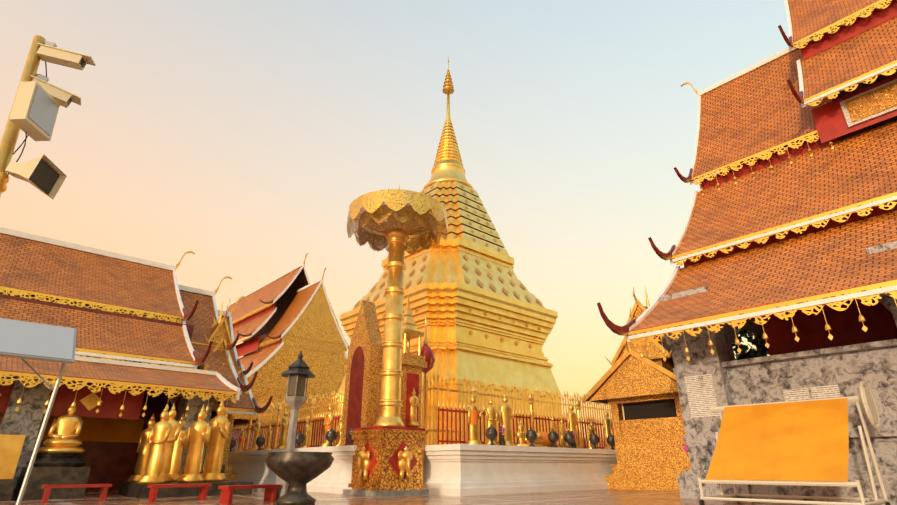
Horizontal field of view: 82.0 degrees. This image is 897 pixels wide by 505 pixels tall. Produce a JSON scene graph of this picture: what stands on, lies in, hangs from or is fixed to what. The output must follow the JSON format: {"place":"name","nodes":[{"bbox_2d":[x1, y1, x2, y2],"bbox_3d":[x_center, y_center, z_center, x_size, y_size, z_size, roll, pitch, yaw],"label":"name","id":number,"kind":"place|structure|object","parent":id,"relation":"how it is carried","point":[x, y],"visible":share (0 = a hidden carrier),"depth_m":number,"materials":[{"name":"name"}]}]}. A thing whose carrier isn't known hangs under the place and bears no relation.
{"place":"outdoors","nodes":[
{"label":"outdoors","id":0,"kind":"place"},
{"bbox_2d":[0,294,213,497],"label":"hall walls","id":1,"kind":"structure","parent":0,"point":[108,437],"depth_m":12.53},
{"bbox_2d":[0,233,253,408],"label":"hall roof tiles","id":2,"kind":"object","parent":1,"relation":"on","point":[33,265],"visible":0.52,"depth_m":14.42,"materials":[{"name":"orange tile"}]},
{"bbox_2d":[0,286,254,419],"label":"decorative eave trim","id":3,"kind":"structure","parent":2,"relation":"attached to","point":[116,384],"depth_m":12.08,"materials":[{"name":"gold metal"}]},
{"bbox_2d":[15,251,247,417],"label":"hanging roof ornaments","id":4,"kind":"object","parent":2,"relation":"attached to","point":[122,406],"visible":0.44,"depth_m":11.31},
{"bbox_2d":[0,227,272,415],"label":"roof trim","id":5,"kind":"structure","parent":2,"relation":"attached to","point":[198,360],"depth_m":14.89,"materials":[{"name":"white paint"}]},
{"bbox_2d":[229,284,346,449],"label":"viharn walls","id":6,"kind":"structure","parent":0,"point":[313,328],"depth_m":34.58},
{"bbox_2d":[226,266,342,371],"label":"viharn roof tiles","id":7,"kind":"object","parent":6,"relation":"on","point":[290,302],"visible":0.08,"depth_m":40.06,"materials":[{"name":"orange tile"}]},
{"bbox_2d":[226,263,348,377],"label":"roof trim","id":8,"kind":"structure","parent":7,"relation":"attached to","point":[247,347],"depth_m":36.72,"materials":[{"name":"white paint"}]},
{"bbox_2d":[229,253,325,351],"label":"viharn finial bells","id":9,"kind":"object","parent":8,"relation":"attached to","point":[303,263],"visible":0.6,"depth_m":36.81,"materials":[{"name":"gold metal"}]},
{"bbox_2d":[232,303,346,350],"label":"decorative eave trim","id":10,"kind":"structure","parent":7,"relation":"attached to","point":[266,342],"depth_m":37.76,"materials":[{"name":"gold metal"}]},
{"bbox_2d":[0,0,788,437],"label":"sky","id":11,"kind":"structure","parent":0,"point":[242,136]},
{"bbox_2d":[0,488,815,504],"bbox_3d":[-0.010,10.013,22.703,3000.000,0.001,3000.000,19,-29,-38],"label":"ground","id":12,"kind":"structure","parent":0,"point":[599,497],"depth_m":9.21,"materials":[{"name":"tile"}]},
{"bbox_2d":[0,318,76,504],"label":"sign board","id":13,"kind":"object","parent":12,"relation":"on","point":[22,340],"visible":1,"depth_m":6.90,"materials":[{"name":"grey metal"}]},
{"bbox_2d":[0,35,95,198],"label":"cctv pole","id":14,"kind":"object","parent":12,"relation":"on","point":[39,100],"visible":1,"depth_m":6.23,"materials":[{"name":"white metal"}]},
{"bbox_2d":[0,453,252,500],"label":"dark pedestals","id":15,"kind":"object","parent":12,"relation":"on","point":[56,468],"visible":0.71,"depth_m":9.81,"materials":[{"name":"dark grey stone"}]},
{"bbox_2d":[0,399,229,483],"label":"statue group","id":16,"kind":"object","parent":15,"relation":"on","point":[164,441],"visible":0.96,"depth_m":10.92,"materials":[{"name":"gold metal"}]},
{"bbox_2d":[168,303,266,480],"bbox_3d":[-7.553,4.240,16.214,2.928,5.700,2.700,19,-29,-38],"label":"gilded ornament","id":17,"kind":"object","parent":12,"relation":"on","point":[219,337],"visible":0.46,"depth_m":15.95,"materials":[{"name":"gold metal"}]},
{"bbox_2d":[210,323,229,346],"bbox_3d":[-7.553,3.570,16.491,2.400,2.750,2.300,19,-29,-38],"label":"roof ornament","id":18,"kind":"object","parent":17,"relation":"attached to","point":[214,327],"depth_m":16.90,"materials":[{"name":"gold metal"}]},
{"bbox_2d":[343,184,428,496],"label":"umbrella pillar","id":19,"kind":"structure","parent":12,"relation":"on","point":[387,458],"depth_m":11.41,"materials":[{"name":"gold metal"}]},
{"bbox_2d":[346,189,447,253],"bbox_3d":[-1.349,-0.828,13.738,2.678,1.070,2.678,19,-29,-38],"label":"ceremonial umbrella","id":20,"kind":"object","parent":19,"relation":"on","point":[377,214],"visible":0.94,"depth_m":13.51,"materials":[{"name":"gold metal"}]},
{"bbox_2d":[339,293,434,459],"bbox_3d":[-1.324,3.452,13.527,2.486,5.100,1.153,19,-29,-38],"label":"shrine gate","id":21,"kind":"object","parent":12,"relation":"on","point":[365,354],"visible":0.65,"depth_m":13.06,"materials":[{"name":"gold metal"}]},
{"bbox_2d":[227,444,616,495],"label":"white plinth","id":22,"kind":"structure","parent":12,"relation":"on","point":[462,469],"depth_m":12.04,"materials":[{"name":"paint"}]},
{"bbox_2d":[229,425,615,451],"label":"round ornaments","id":23,"kind":"object","parent":22,"relation":"on","point":[491,433],"visible":0.73,"depth_m":13.49,"materials":[{"name":"brown metal"}]},
{"bbox_2d":[231,407,614,450],"bbox_3d":[-0.010,8.691,23.250,17.650,0.860,17.650,19,-29,-38],"label":"red fence","id":24,"kind":"object","parent":22,"relation":"on","point":[459,411],"visible":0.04,"depth_m":14.86,"materials":[{"name":"metal"}]},
{"bbox_2d":[236,392,615,450],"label":"statues","id":25,"kind":"object","parent":22,"relation":"on","point":[504,415],"visible":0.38,"depth_m":13.53,"materials":[{"name":"gold metal"}]},
{"bbox_2d":[238,404,552,444],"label":"statue robes","id":26,"kind":"object","parent":25,"relation":"attached to","point":[474,421],"visible":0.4,"depth_m":13.46,"materials":[{"name":"orange"}]},
{"bbox_2d":[232,371,624,450],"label":"gold fence pickets","id":27,"kind":"object","parent":22,"relation":"on","point":[532,413],"visible":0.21,"depth_m":17.70,"materials":[{"name":"gold metal"}]},
{"bbox_2d":[336,58,560,444],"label":"chedi","id":28,"kind":"structure","parent":22,"relation":"on","point":[481,307],"depth_m":22.61,"materials":[{"name":"gold metal"}]},
{"bbox_2d":[498,426,575,447],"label":"flower vases","id":29,"kind":"object","parent":22,"relation":"on","point":[502,440],"visible":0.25,"depth_m":12.40,"materials":[{"name":"brown metal"}]},
{"bbox_2d":[576,287,690,490],"bbox_3d":[6.115,3.672,14.973,3.400,5.800,3.663,19,-29,-38],"label":"shrine","id":30,"kind":"object","parent":12,"relation":"on","point":[649,435],"visible":0.52,"depth_m":13.88,"materials":[{"name":"gold metal"}]},
{"bbox_2d":[587,306,674,403],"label":"roof trim","id":31,"kind":"structure","parent":30,"relation":"attached to","point":[665,346],"depth_m":14.86,"materials":[{"name":"gold metal"}]},
{"bbox_2d":[682,437,687,452],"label":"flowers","id":32,"kind":"object","parent":12,"relation":"on","point":[685,447],"visible":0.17,"depth_m":12.88,"materials":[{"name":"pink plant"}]},
{"bbox_2d":[732,328,769,359],"bbox_3d":[9.834,3.704,15.991,3.921,6.519,4.027,19,-29,-38],"label":"mural","id":33,"kind":"object","parent":12,"relation":"on","point":[759,343],"visible":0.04,"depth_m":15.66,"materials":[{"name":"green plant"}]},
{"bbox_2d":[639,82,896,365],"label":"hanging roof ornaments","id":34,"kind":"object","parent":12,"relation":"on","point":[795,330],"visible":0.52,"depth_m":8.85},
{"bbox_2d":[698,381,890,504],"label":"banner frame","id":35,"kind":"object","parent":12,"relation":"on","point":[866,399],"visible":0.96,"depth_m":7.49,"materials":[{"name":"beige paint"}]},
{"bbox_2d":[705,398,848,481],"bbox_3d":[4.984,2.827,7.850,1.300,1.150,1.800,19,-29,-38],"label":"orange banner","id":36,"kind":"object","parent":35,"relation":"on","point":[800,441],"visible":1,"depth_m":7.77,"materials":[{"name":"orange fabric"}]},
{"bbox_2d":[659,79,896,504],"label":"viharn walls","id":37,"kind":"structure","parent":0,"point":[814,362],"depth_m":9.87,"materials":[{"name":"grey stone"}]},
{"bbox_2d":[631,0,896,336],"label":"viharn roof tiles","id":38,"kind":"object","parent":37,"relation":"on","point":[760,109],"visible":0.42,"depth_m":12.27,"materials":[{"name":"orange tile"}]},
{"bbox_2d":[597,0,896,341],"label":"roof trim","id":39,"kind":"structure","parent":38,"relation":"attached to","point":[830,121],"depth_m":12.53,"materials":[{"name":"white paint"}]},
{"bbox_2d":[629,0,896,345],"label":"decorative eave trim","id":40,"kind":"structure","parent":38,"relation":"attached to","point":[759,240],"depth_m":10.41,"materials":[{"name":"gold metal"}]}
]}

